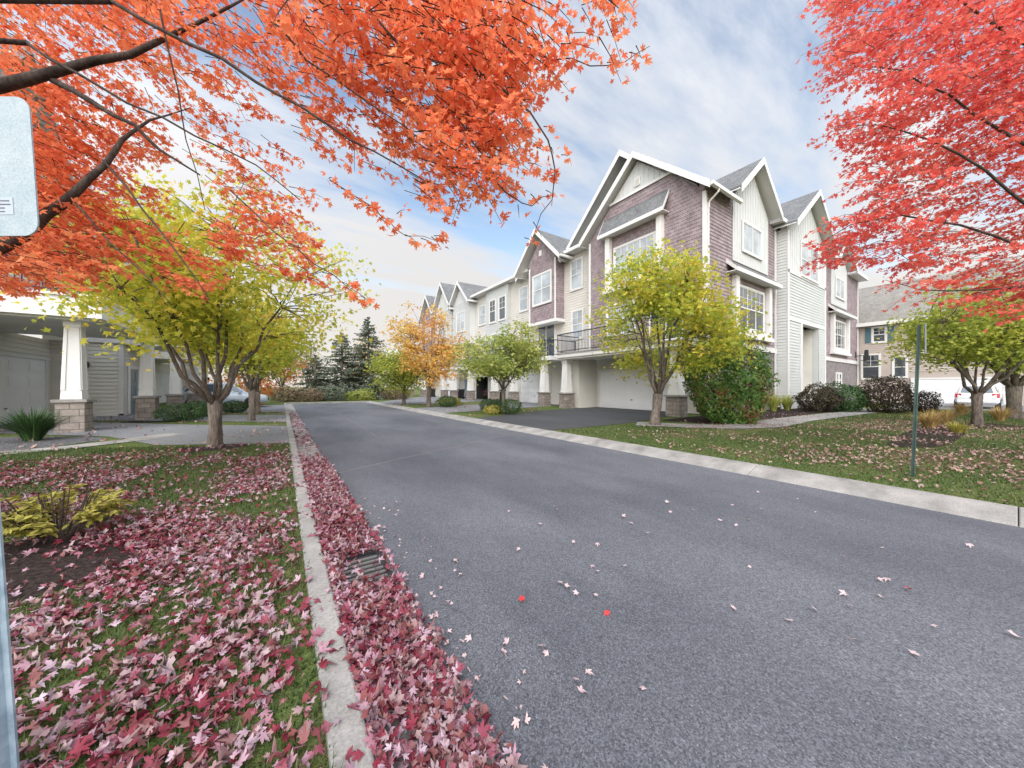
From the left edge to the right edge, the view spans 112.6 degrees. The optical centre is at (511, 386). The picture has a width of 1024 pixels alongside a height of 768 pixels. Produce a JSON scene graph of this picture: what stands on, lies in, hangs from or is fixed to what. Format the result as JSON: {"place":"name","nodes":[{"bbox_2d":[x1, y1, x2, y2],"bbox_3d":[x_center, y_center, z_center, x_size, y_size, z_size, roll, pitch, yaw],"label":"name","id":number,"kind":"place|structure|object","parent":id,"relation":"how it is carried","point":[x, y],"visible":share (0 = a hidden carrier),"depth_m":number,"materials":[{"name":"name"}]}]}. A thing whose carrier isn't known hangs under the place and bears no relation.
{"place":"outdoors","nodes":[
{"label":"outdoors","id":0,"kind":"place"},
{"bbox_2d":[0,422,288,444],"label":"driveway","id":1,"kind":"structure","parent":0,"point":[196,434],"depth_m":9.56,"materials":[{"name":"concrete"}]},
{"bbox_2d":[0,403,344,767],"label":"lawn","id":2,"kind":"structure","parent":0,"point":[256,719],"depth_m":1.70,"materials":[{"name":"plant"}]},
{"bbox_2d":[0,96,38,767],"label":"sign post","id":3,"kind":"object","parent":2,"relation":"on","point":[19,213],"visible":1,"depth_m":1.08,"materials":[{"name":"metal"}]},
{"bbox_2d":[0,436,108,450],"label":"rock bed","id":4,"kind":"object","parent":2,"relation":"on","point":[9,443],"visible":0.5,"depth_m":8.02,"materials":[{"name":"grey gravel"}]},
{"bbox_2d":[0,406,79,440],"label":"spiky shrub","id":5,"kind":"object","parent":4,"relation":"on","point":[34,427],"visible":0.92,"depth_m":8.01,"materials":[{"name":"green plant"}]},
{"bbox_2d":[0,433,186,454],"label":"walkway","id":6,"kind":"structure","parent":2,"relation":"on","point":[116,441],"depth_m":7.83,"materials":[{"name":"concrete"}]},
{"bbox_2d":[3,524,199,604],"bbox_3d":[-3.695,1.294,2.333,2.353,0.001,1.398,0,0,-34],"label":"mulch bed","id":7,"kind":"object","parent":2,"relation":"on","point":[39,567],"depth_m":2.51,"materials":[{"name":"brown soil"}]},
{"bbox_2d":[0,483,138,543],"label":"yellow shrub","id":8,"kind":"object","parent":7,"relation":"on","point":[35,519],"visible":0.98,"depth_m":2.89,"materials":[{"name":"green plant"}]},
{"bbox_2d":[0,410,286,459],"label":"fallen leaves","id":9,"kind":"object","parent":2,"relation":"on","point":[35,445],"visible":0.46,"depth_m":8.52,"materials":[{"name":"plant"}]},
{"bbox_2d":[0,443,294,505],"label":"grass","id":10,"kind":"structure","parent":2,"relation":"on","point":[61,452],"depth_m":5.63,"materials":[{"name":"green plant"}]},
{"bbox_2d":[123,421,173,422],"bbox_3d":[-12.061,1.292,13.578,4.910,0.001,1.223,0,0,-34],"label":"flower bed","id":11,"kind":"object","parent":2,"relation":"on","point":[145,421],"visible":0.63,"depth_m":12.60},
{"bbox_2d":[152,403,207,421],"bbox_3d":[-12.439,0.968,12.864,1.548,0.734,1.584,0,0,-34],"label":"boxwood","id":12,"kind":"object","parent":11,"relation":"on","point":[178,417],"visible":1,"depth_m":12.63,"materials":[{"name":"green plant"}]},
{"bbox_2d":[0,440,326,767],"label":"fallen leaves","id":13,"kind":"object","parent":2,"relation":"on","point":[79,745],"visible":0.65,"depth_m":1.76,"materials":[{"name":"red plant"}]},
{"bbox_2d":[0,145,388,447],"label":"deciduous tree","id":14,"kind":"object","parent":2,"relation":"on","point":[187,320],"visible":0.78,"depth_m":6.58,"materials":[{"name":"yellow plant"}]},
{"bbox_2d":[178,444,249,452],"bbox_3d":[-6.238,1.294,7.192,1.228,0.001,0.874,0,0,-34],"label":"mulch bed","id":15,"kind":"object","parent":2,"relation":"on","point":[235,446],"visible":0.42,"depth_m":7.12,"materials":[{"name":"brown soil"}]},
{"bbox_2d":[164,284,314,420],"bbox_3d":[-10.191,-1.160,13.077,4.610,5.059,4.444,0,0,-34],"label":"deciduous tree","id":16,"kind":"object","parent":2,"relation":"on","point":[249,386],"visible":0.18,"depth_m":12.84,"materials":[{"name":"green plant"}]},
{"bbox_2d":[207,373,279,405],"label":"deciduous tree","id":17,"kind":"object","parent":2,"relation":"on","point":[266,385],"visible":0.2,"depth_m":23.36,"materials":[{"name":"orange plant"}]},
{"bbox_2d":[199,313,322,413],"bbox_3d":[-12.085,-1.261,16.861,4.899,5.262,5.446,0,0,-34],"label":"deciduous tree","id":18,"kind":"object","parent":2,"relation":"on","point":[257,400],"visible":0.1,"depth_m":16.61,"materials":[{"name":"yellow plant"}]},
{"bbox_2d":[0,0,652,309],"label":"maple tree","id":19,"kind":"object","parent":2,"relation":"on","point":[497,93],"visible":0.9,"depth_m":3.25,"materials":[{"name":"orange plant"}]},
{"bbox_2d":[93,415,285,421],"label":"driveway","id":20,"kind":"structure","parent":0,"point":[262,418],"depth_m":13.72,"materials":[{"name":"concrete"}]},
{"bbox_2d":[129,405,284,414],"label":"driveway","id":21,"kind":"structure","parent":0,"point":[273,408],"depth_m":19.98,"materials":[{"name":"concrete"}]},
{"bbox_2d":[182,383,268,407],"bbox_3d":[-17.413,0.557,20.703,4.306,1.555,1.950,0,0,-34],"label":"parked car","id":22,"kind":"object","parent":21,"relation":"on","point":[239,393],"visible":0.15,"depth_m":20.39,"materials":[{"name":"silver metal"}]},
{"bbox_2d":[222,400,248,412],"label":"boxwood","id":23,"kind":"object","parent":21,"relation":"on","point":[241,406],"visible":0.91,"depth_m":16.52,"materials":[{"name":"green plant"}]},
{"bbox_2d":[159,388,420,405],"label":"lawn","id":24,"kind":"structure","parent":0,"point":[416,391],"depth_m":31.70,"materials":[{"name":"green plant"}]},
{"bbox_2d":[0,35,216,432],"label":"townhouse row","id":25,"kind":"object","parent":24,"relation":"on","point":[44,372],"visible":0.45,"depth_m":12.63,"materials":[{"name":"grey paint"}]},
{"bbox_2d":[0,351,47,422],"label":"garage door","id":26,"kind":"structure","parent":25,"relation":"in","point":[23,377],"depth_m":12.43,"materials":[{"name":"white paint"}]},
{"bbox_2d":[128,366,139,413],"bbox_3d":[-17.817,0.155,16.089,0.075,2.190,1.280,0,0,-34],"label":"front door","id":27,"kind":"structure","parent":25,"relation":"in","point":[133,372],"depth_m":15.89,"materials":[{"name":"white metal"}]},
{"bbox_2d":[155,371,169,402],"bbox_3d":[-27.398,0.045,26.636,0.075,2.470,5.080,0,0,-34],"label":"garage door","id":28,"kind":"structure","parent":25,"relation":"in","point":[162,378],"depth_m":26.95,"materials":[{"name":"white paint"}]},
{"bbox_2d":[268,383,303,401],"bbox_3d":[-19.031,0.515,28.730,2.800,1.637,2.311,0,0,-5],"label":"shrub","id":29,"kind":"object","parent":24,"relation":"on","point":[281,396],"visible":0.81,"depth_m":28.32,"materials":[{"name":"brown plant"}]},
{"bbox_2d":[269,358,308,393],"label":"deciduous tree","id":30,"kind":"object","parent":24,"relation":"on","point":[290,377],"visible":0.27,"depth_m":38.90,"materials":[{"name":"orange plant"}]},
{"bbox_2d":[288,385,327,401],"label":"shrub","id":31,"kind":"object","parent":24,"relation":"on","point":[310,397],"visible":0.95,"depth_m":29.13,"materials":[{"name":"brown plant"}]},
{"bbox_2d":[293,336,326,381],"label":"deciduous tree","id":32,"kind":"object","parent":24,"relation":"on","point":[306,360],"visible":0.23,"depth_m":47.82,"materials":[{"name":"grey plant"}]},
{"bbox_2d":[292,355,336,400],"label":"spruce tree","id":33,"kind":"object","parent":24,"relation":"on","point":[316,380],"visible":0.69,"depth_m":31.94,"materials":[{"name":"green plant"}]},
{"bbox_2d":[310,383,354,400],"bbox_3d":[-15.991,0.540,30.680,3.658,1.652,2.424,0,0,-34],"label":"shrub","id":34,"kind":"object","parent":24,"relation":"on","point":[342,391],"visible":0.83,"depth_m":30.39,"materials":[{"name":"green plant"}]},
{"bbox_2d":[306,333,371,399],"bbox_3d":[-17.069,-1.753,33.870,6.930,7.316,7.026,0,0,-34],"label":"spruce tree","id":35,"kind":"object","parent":24,"relation":"on","point":[336,369],"visible":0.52,"depth_m":33.98,"materials":[{"name":"green plant"}]},
{"bbox_2d":[341,388,375,400],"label":"shrub","id":36,"kind":"object","parent":24,"relation":"on","point":[367,396],"visible":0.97,"depth_m":31.48,"materials":[{"name":"green plant"}]},
{"bbox_2d":[336,317,389,399],"bbox_3d":[-14.873,-2.688,35.255,6.891,9.024,6.500,0,0,-34],"label":"spruce tree","id":37,"kind":"object","parent":24,"relation":"on","point":[361,354],"visible":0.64,"depth_m":34.59,"materials":[{"name":"green plant"}]},
{"bbox_2d":[379,384,410,399],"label":"shrub","id":38,"kind":"object","parent":24,"relation":"on","point":[395,394],"visible":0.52,"depth_m":33.83,"materials":[{"name":"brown plant"}]},
{"bbox_2d":[380,397,488,404],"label":"driveway","id":39,"kind":"structure","parent":0,"point":[416,400],"depth_m":31.40,"materials":[{"name":"concrete"}]},
{"bbox_2d":[297,442,584,767],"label":"fallen leaves","id":40,"kind":"object","parent":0,"point":[410,681],"depth_m":1.61,"materials":[{"name":"red plant"}]},
{"bbox_2d":[417,402,558,412],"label":"driveway","id":41,"kind":"structure","parent":0,"point":[460,408],"depth_m":20.94,"materials":[{"name":"concrete"}]},
{"bbox_2d":[0,0,1023,386],"label":"sky","id":42,"kind":"structure","parent":0,"point":[720,94],"materials":[{"name":"blue"}]},
{"bbox_2d":[478,407,664,429],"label":"driveway","id":43,"kind":"structure","parent":0,"point":[556,419],"depth_m":14.18,"materials":[{"name":"grey asphalt"}]},
{"bbox_2d":[243,387,1018,525],"bbox_3d":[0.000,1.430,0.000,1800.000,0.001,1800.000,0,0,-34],"label":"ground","id":44,"kind":"structure","parent":0,"point":[420,387],"depth_m":258.53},
{"bbox_2d":[286,404,498,767],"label":"gutter","id":45,"kind":"object","parent":44,"relation":"on","point":[311,452],"visible":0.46,"depth_m":1.65,"materials":[{"name":"concrete"}]},
{"bbox_2d":[289,410,314,443],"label":"fallen leaves","id":46,"kind":"object","parent":45,"relation":"on","point":[301,428],"visible":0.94,"depth_m":10.59,"materials":[{"name":"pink plant"}]},
{"bbox_2d":[339,550,394,596],"bbox_3d":[-1.106,1.380,2.535,0.340,0.024,0.560,0,0,-34],"label":"storm drain","id":47,"kind":"object","parent":45,"relation":"on","point":[367,560],"visible":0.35,"depth_m":2.60,"materials":[{"name":"black metal"}]},
{"bbox_2d":[292,403,1023,767],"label":"road","id":48,"kind":"structure","parent":0,"point":[754,679],"depth_m":2.21,"materials":[{"name":"grey asphalt"}]},
{"bbox_2d":[360,498,548,767],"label":"fallen leaves","id":49,"kind":"object","parent":48,"relation":"on","point":[516,720],"visible":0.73,"depth_m":1.86,"materials":[{"name":"pink plant"}]},
{"bbox_2d":[284,401,1023,767],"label":"kerb","id":50,"kind":"structure","parent":48,"relation":"on","point":[346,733],"depth_m":3.70,"materials":[{"name":"concrete"}]},
{"bbox_2d":[290,450,381,767],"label":"fallen leaves","id":51,"kind":"object","parent":50,"relation":"on","point":[322,664],"visible":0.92,"depth_m":1.55,"materials":[{"name":"red plant"}]},
{"bbox_2d":[374,401,1023,507],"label":"lawn","id":52,"kind":"structure","parent":0,"point":[479,414],"depth_m":7.16,"materials":[{"name":"green plant"}]},
{"bbox_2d":[363,347,429,403],"bbox_3d":[-8.152,-0.850,24.723,5.156,4.441,5.082,0,0,39],"label":"deciduous tree","id":53,"kind":"object","parent":52,"relation":"on","point":[389,364],"visible":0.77,"depth_m":23.92,"materials":[{"name":"green plant"}]},
{"bbox_2d":[375,301,473,406],"bbox_3d":[-5.148,-1.956,21.493,5.952,6.652,5.450,0,0,-34],"label":"deciduous tree","id":54,"kind":"object","parent":52,"relation":"on","point":[437,350],"visible":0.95,"depth_m":20.94,"materials":[{"name":"orange plant"}]},
{"bbox_2d":[437,395,456,406],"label":"boxwood","id":55,"kind":"object","parent":52,"relation":"on","point":[442,398],"visible":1,"depth_m":21.09,"materials":[{"name":"green plant"}]},
{"bbox_2d":[482,404,502,414],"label":"shrub","id":56,"kind":"object","parent":52,"relation":"on","point":[491,409],"visible":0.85,"depth_m":15.90,"materials":[{"name":"yellow plant"}]},
{"bbox_2d":[444,317,557,413],"bbox_3d":[-0.504,-0.950,16.245,6.110,4.641,5.007,0,0,-34],"label":"deciduous tree","id":57,"kind":"object","parent":52,"relation":"on","point":[511,361],"visible":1,"depth_m":15.87,"materials":[{"name":"green plant"}]},
{"bbox_2d":[498,399,522,413],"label":"boxwood","id":58,"kind":"object","parent":52,"relation":"on","point":[509,409],"visible":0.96,"depth_m":15.85,"materials":[{"name":"green plant"}]},
{"bbox_2d":[408,149,869,416],"bbox_3d":[8.505,-6.130,37.569,28.500,15.060,39.600,0,0,-34],"label":"townhouse row","id":59,"kind":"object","parent":52,"relation":"on","point":[747,227],"visible":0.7,"depth_m":20.38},
{"bbox_2d":[456,310,464,333],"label":"window","id":60,"kind":"structure","parent":59,"relation":"in","point":[460,316],"depth_m":36.53,"materials":[{"name":"white glass"}]},
{"bbox_2d":[478,304,485,326],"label":"window","id":61,"kind":"structure","parent":59,"relation":"in","point":[481,309],"depth_m":34.02,"materials":[{"name":"white glass"}]},
{"bbox_2d":[489,298,495,323],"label":"window","id":62,"kind":"structure","parent":59,"relation":"in","point":[492,303],"depth_m":31.80,"materials":[{"name":"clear glass"}]},
{"bbox_2d":[498,294,505,320],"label":"window","id":63,"kind":"structure","parent":59,"relation":"in","point":[501,299],"depth_m":30.36,"materials":[{"name":"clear glass"}]},
{"bbox_2d":[519,285,528,312],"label":"window","id":64,"kind":"structure","parent":59,"relation":"in","point":[523,291],"depth_m":28.12,"materials":[{"name":"white glass"}]},
{"bbox_2d":[520,372,550,402],"bbox_3d":[1.778,0.120,26.764,0.075,2.320,3.880,0,0,-34],"label":"garage door","id":65,"kind":"structure","parent":59,"relation":"in","point":[528,389],"depth_m":27.12,"materials":[{"name":"white paint"}]},
{"bbox_2d":[532,269,551,307],"bbox_3d":[2.152,-7.140,24.966,0.080,2.340,2.220,0,0,-34],"label":"window","id":66,"kind":"structure","parent":59,"relation":"in","point":[542,282],"depth_m":24.90,"materials":[{"name":"white glass"}]},
{"bbox_2d":[537,324,555,355],"bbox_3d":[2.565,-3.390,25.787,0.080,2.640,2.120,0,0,-34],"label":"balcony door","id":67,"kind":"structure","parent":59,"relation":"in","point":[549,331],"depth_m":25.58,"materials":[{"name":"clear glass"}]},
{"bbox_2d":[570,256,582,291],"bbox_3d":[4.354,-7.590,23.134,0.080,2.140,1.220,0,0,-34],"label":"window","id":68,"kind":"structure","parent":59,"relation":"in","point":[576,265],"depth_m":23.13,"materials":[{"name":"white glass"}]},
{"bbox_2d":[571,308,583,339],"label":"window","id":69,"kind":"structure","parent":59,"relation":"in","point":[577,324],"depth_m":23.07,"materials":[{"name":"white glass"}]},
{"bbox_2d":[606,300,635,336],"bbox_3d":[6.058,-3.790,19.157,0.080,1.840,2.020,0,0,-34],"label":"window","id":70,"kind":"structure","parent":59,"relation":"in","point":[617,310],"depth_m":19.17,"materials":[{"name":"white glass"}]},
{"bbox_2d":[598,366,668,410],"bbox_3d":[6.780,0.120,19.342,0.075,2.320,4.880,0,0,-34],"label":"garage door","id":71,"kind":"structure","parent":59,"relation":"in","point":[612,393],"depth_m":19.66,"materials":[{"name":"white paint"}]},
{"bbox_2d":[613,231,655,284],"bbox_3d":[6.547,-6.815,18.431,0.080,2.190,2.670,0,0,-34],"label":"window","id":72,"kind":"structure","parent":59,"relation":"in","point":[644,241],"depth_m":18.35,"materials":[{"name":"white glass"}]},
{"bbox_2d":[648,293,682,341],"bbox_3d":[7.595,-3.415,16.877,0.080,2.390,1.920,0,0,-34],"label":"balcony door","id":73,"kind":"structure","parent":59,"relation":"in","point":[672,293],"depth_m":17.05,"materials":[{"name":"white glass"}]},
{"bbox_2d":[742,219,762,260],"bbox_3d":[12.651,-7.640,17.909,2.420,1.640,0.080,0,0,-34],"label":"window","id":74,"kind":"structure","parent":59,"relation":"in","point":[752,236],"depth_m":17.91,"materials":[{"name":"white glass"}]},
{"bbox_2d":[740,284,764,333],"bbox_3d":[12.623,-4.015,17.950,3.220,2.290,0.080,0,0,-34],"label":"window","id":75,"kind":"structure","parent":59,"relation":"in","point":[760,296],"depth_m":18.11,"materials":[{"name":"white glass"}]},
{"bbox_2d":[800,239,818,284],"bbox_3d":[18.658,-7.715,21.342,3.220,2.190,0.080,0,0,-34],"label":"window","id":76,"kind":"structure","parent":59,"relation":"in","point":[805,253],"depth_m":21.14,"materials":[{"name":"white glass"}]},
{"bbox_2d":[835,276,844,300],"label":"window","id":77,"kind":"structure","parent":59,"relation":"in","point":[839,283],"depth_m":26.65,"materials":[{"name":"white glass"}]},
{"bbox_2d":[836,319,845,350],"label":"window","id":78,"kind":"structure","parent":59,"relation":"in","point":[840,326],"depth_m":26.97,"materials":[{"name":"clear glass"}]},
{"bbox_2d":[571,236,772,424],"bbox_3d":[5.016,-1.690,11.680,5.945,6.120,6.850,0,0,-34],"label":"deciduous tree","id":79,"kind":"object","parent":52,"relation":"on","point":[679,307],"visible":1,"depth_m":10.31,"materials":[{"name":"yellow plant"}]},
{"bbox_2d":[680,340,780,424],"bbox_3d":[7.881,-0.280,12.516,3.037,3.249,2.869,0,0,30],"label":"burning bush","id":80,"kind":"object","parent":52,"relation":"on","point":[754,382],"visible":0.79,"depth_m":11.74,"materials":[{"name":"green plant"}]},
{"bbox_2d":[663,408,835,423],"bbox_3d":[12.522,1.292,16.327,15.107,0.001,2.398,0,0,-31],"label":"mulch bed","id":81,"kind":"object","parent":52,"relation":"on","point":[779,413],"visible":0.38,"depth_m":14.70,"materials":[{"name":"brown soil"}]},
{"bbox_2d":[792,381,844,411],"bbox_3d":[15.753,0.532,17.639,1.979,1.597,2.061,0,0,28],"label":"shrub","id":82,"kind":"object","parent":81,"relation":"on","point":[809,404],"visible":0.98,"depth_m":17.26,"materials":[{"name":"red plant"}]},
{"bbox_2d":[636,404,945,428],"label":"walkway","id":83,"kind":"structure","parent":52,"relation":"on","point":[805,418],"depth_m":12.15,"materials":[{"name":"concrete"}]},
{"bbox_2d":[595,412,1023,502],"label":"fallen leaves","id":84,"kind":"object","parent":52,"relation":"on","point":[967,462],"visible":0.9,"depth_m":6.79,"materials":[{"name":"red plant"}]},
{"bbox_2d":[813,381,872,411],"bbox_3d":[17.678,0.514,18.210,3.843,1.657,2.192,0,0,-34],"label":"shrub","id":85,"kind":"object","parent":52,"relation":"on","point":[856,404],"visible":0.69,"depth_m":17.25,"materials":[{"name":"green plant"}]},
{"bbox_2d":[859,375,913,412],"bbox_3d":[18.585,0.362,16.939,2.441,1.936,2.016,0,0,-34],"label":"shrub","id":86,"kind":"object","parent":52,"relation":"on","point":[888,404],"visible":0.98,"depth_m":16.56,"materials":[{"name":"red plant"}]},
{"bbox_2d":[795,0,1023,332],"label":"maple tree","id":87,"kind":"object","parent":52,"relation":"on","point":[941,72],"visible":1,"depth_m":4.81,"materials":[{"name":"red plant"}]},
{"bbox_2d":[796,408,1023,442],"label":"grass","id":88,"kind":"structure","parent":52,"relation":"on","point":[882,414],"depth_m":11.87,"materials":[{"name":"green plant"}]},
{"bbox_2d":[805,261,1023,404],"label":"apartment building","id":89,"kind":"structure","parent":52,"relation":"on","point":[873,317],"depth_m":28.40,"materials":[{"name":"beige"}]},
{"bbox_2d":[861,353,880,379],"bbox_3d":[30.810,-1.690,29.328,0.080,2.240,1.220,0,0,-34],"label":"window","id":90,"kind":"structure","parent":89,"relation":"in","point":[867,371],"depth_m":29.30,"materials":[{"name":"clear glass"}]},
{"bbox_2d":[871,325,886,343],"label":"window","id":91,"kind":"structure","parent":89,"relation":"in","point":[876,332],"depth_m":28.93,"materials":[{"name":"clear glass"}]},
{"bbox_2d":[892,356,907,377],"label":"window","id":92,"kind":"structure","parent":89,"relation":"in","point":[899,371],"depth_m":27.93,"materials":[{"name":"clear glass"}]},
{"bbox_2d":[911,377,1005,404],"bbox_3d":[33.291,0.295,25.634,0.075,1.970,4.380,0,0,-34],"label":"garage door","id":93,"kind":"structure","parent":89,"relation":"in","point":[947,386],"depth_m":25.98,"materials":[{"name":"white paint"}]},
{"bbox_2d":[911,323,925,476],"bbox_3d":[5.899,0.225,4.938,0.322,2.237,0.148,0,0,-34],"label":"sign post","id":94,"kind":"object","parent":52,"relation":"on","point":[915,408],"visible":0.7,"depth_m":4.91,"materials":[{"name":"green metal"}]},
{"bbox_2d":[907,391,944,412],"bbox_3d":[20.505,0.759,16.973,1.365,1.137,1.245,0,0,-34],"label":"shrub","id":95,"kind":"object","parent":52,"relation":"on","point":[935,401],"visible":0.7,"depth_m":16.72,"materials":[{"name":"grey plant"}]},
{"bbox_2d":[888,423,966,446],"bbox_3d":[12.175,1.294,9.774,9.412,0.001,0.961,0,0,-34],"label":"mulch bed","id":96,"kind":"object","parent":52,"relation":"on","point":[909,433],"visible":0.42,"depth_m":8.49,"materials":[{"name":"brown soil"}]},
{"bbox_2d":[925,407,967,423],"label":"dry grass","id":97,"kind":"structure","parent":96,"relation":"on","point":[947,416],"depth_m":11.73,"materials":[{"name":"beige plant"}]},
{"bbox_2d":[869,271,1023,425],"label":"deciduous tree","id":98,"kind":"object","parent":52,"relation":"on","point":[949,336],"visible":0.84,"depth_m":10.91,"materials":[{"name":"green plant"}]},
{"bbox_2d":[893,285,1023,418],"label":"deciduous tree","id":99,"kind":"object","parent":52,"relation":"on","point":[1014,385],"visible":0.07,"depth_m":13.81,"materials":[{"name":"green plant"}]},
{"bbox_2d":[983,405,1019,420],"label":"dry grass","id":100,"kind":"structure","parent":52,"relation":"on","point":[1000,414],"depth_m":12.78,"materials":[{"name":"beige plant"}]},
{"bbox_2d":[767,393,785,410],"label":"ornamental grass","id":101,"kind":"object","parent":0,"point":[773,404],"depth_m":17.68,"materials":[{"name":"green plant"}]},
{"bbox_2d":[779,395,795,409],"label":"ornamental grass","id":102,"kind":"object","parent":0,"point":[787,402],"depth_m":18.41,"materials":[{"name":"green plant"}]},
{"bbox_2d":[907,408,951,427],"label":"dry grass","id":103,"kind":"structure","parent":0,"point":[929,420],"depth_m":10.61,"materials":[{"name":"beige plant"}]},
{"bbox_2d":[879,402,1023,411],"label":"driveway","id":104,"kind":"structure","parent":0,"point":[968,405],"depth_m":21.98,"materials":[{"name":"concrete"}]},
{"bbox_2d":[954,384,1004,407],"bbox_3d":[28.254,0.604,20.672,4.025,1.453,1.823,0,0,-34],"label":"parked car","id":105,"kind":"object","parent":104,"relation":"on","point":[992,396],"visible":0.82,"depth_m":19.71,"materials":[{"name":"white paint"}]},
{"bbox_2d":[939,421,972,432],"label":"dry grass","id":106,"kind":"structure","parent":0,"point":[954,427],"depth_m":9.49,"materials":[{"name":"yellow plant"}]},
{"bbox_2d":[944,402,970,414],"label":"dry grass","id":107,"kind":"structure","parent":0,"point":[962,408],"depth_m":15.48,"materials":[{"name":"beige plant"}]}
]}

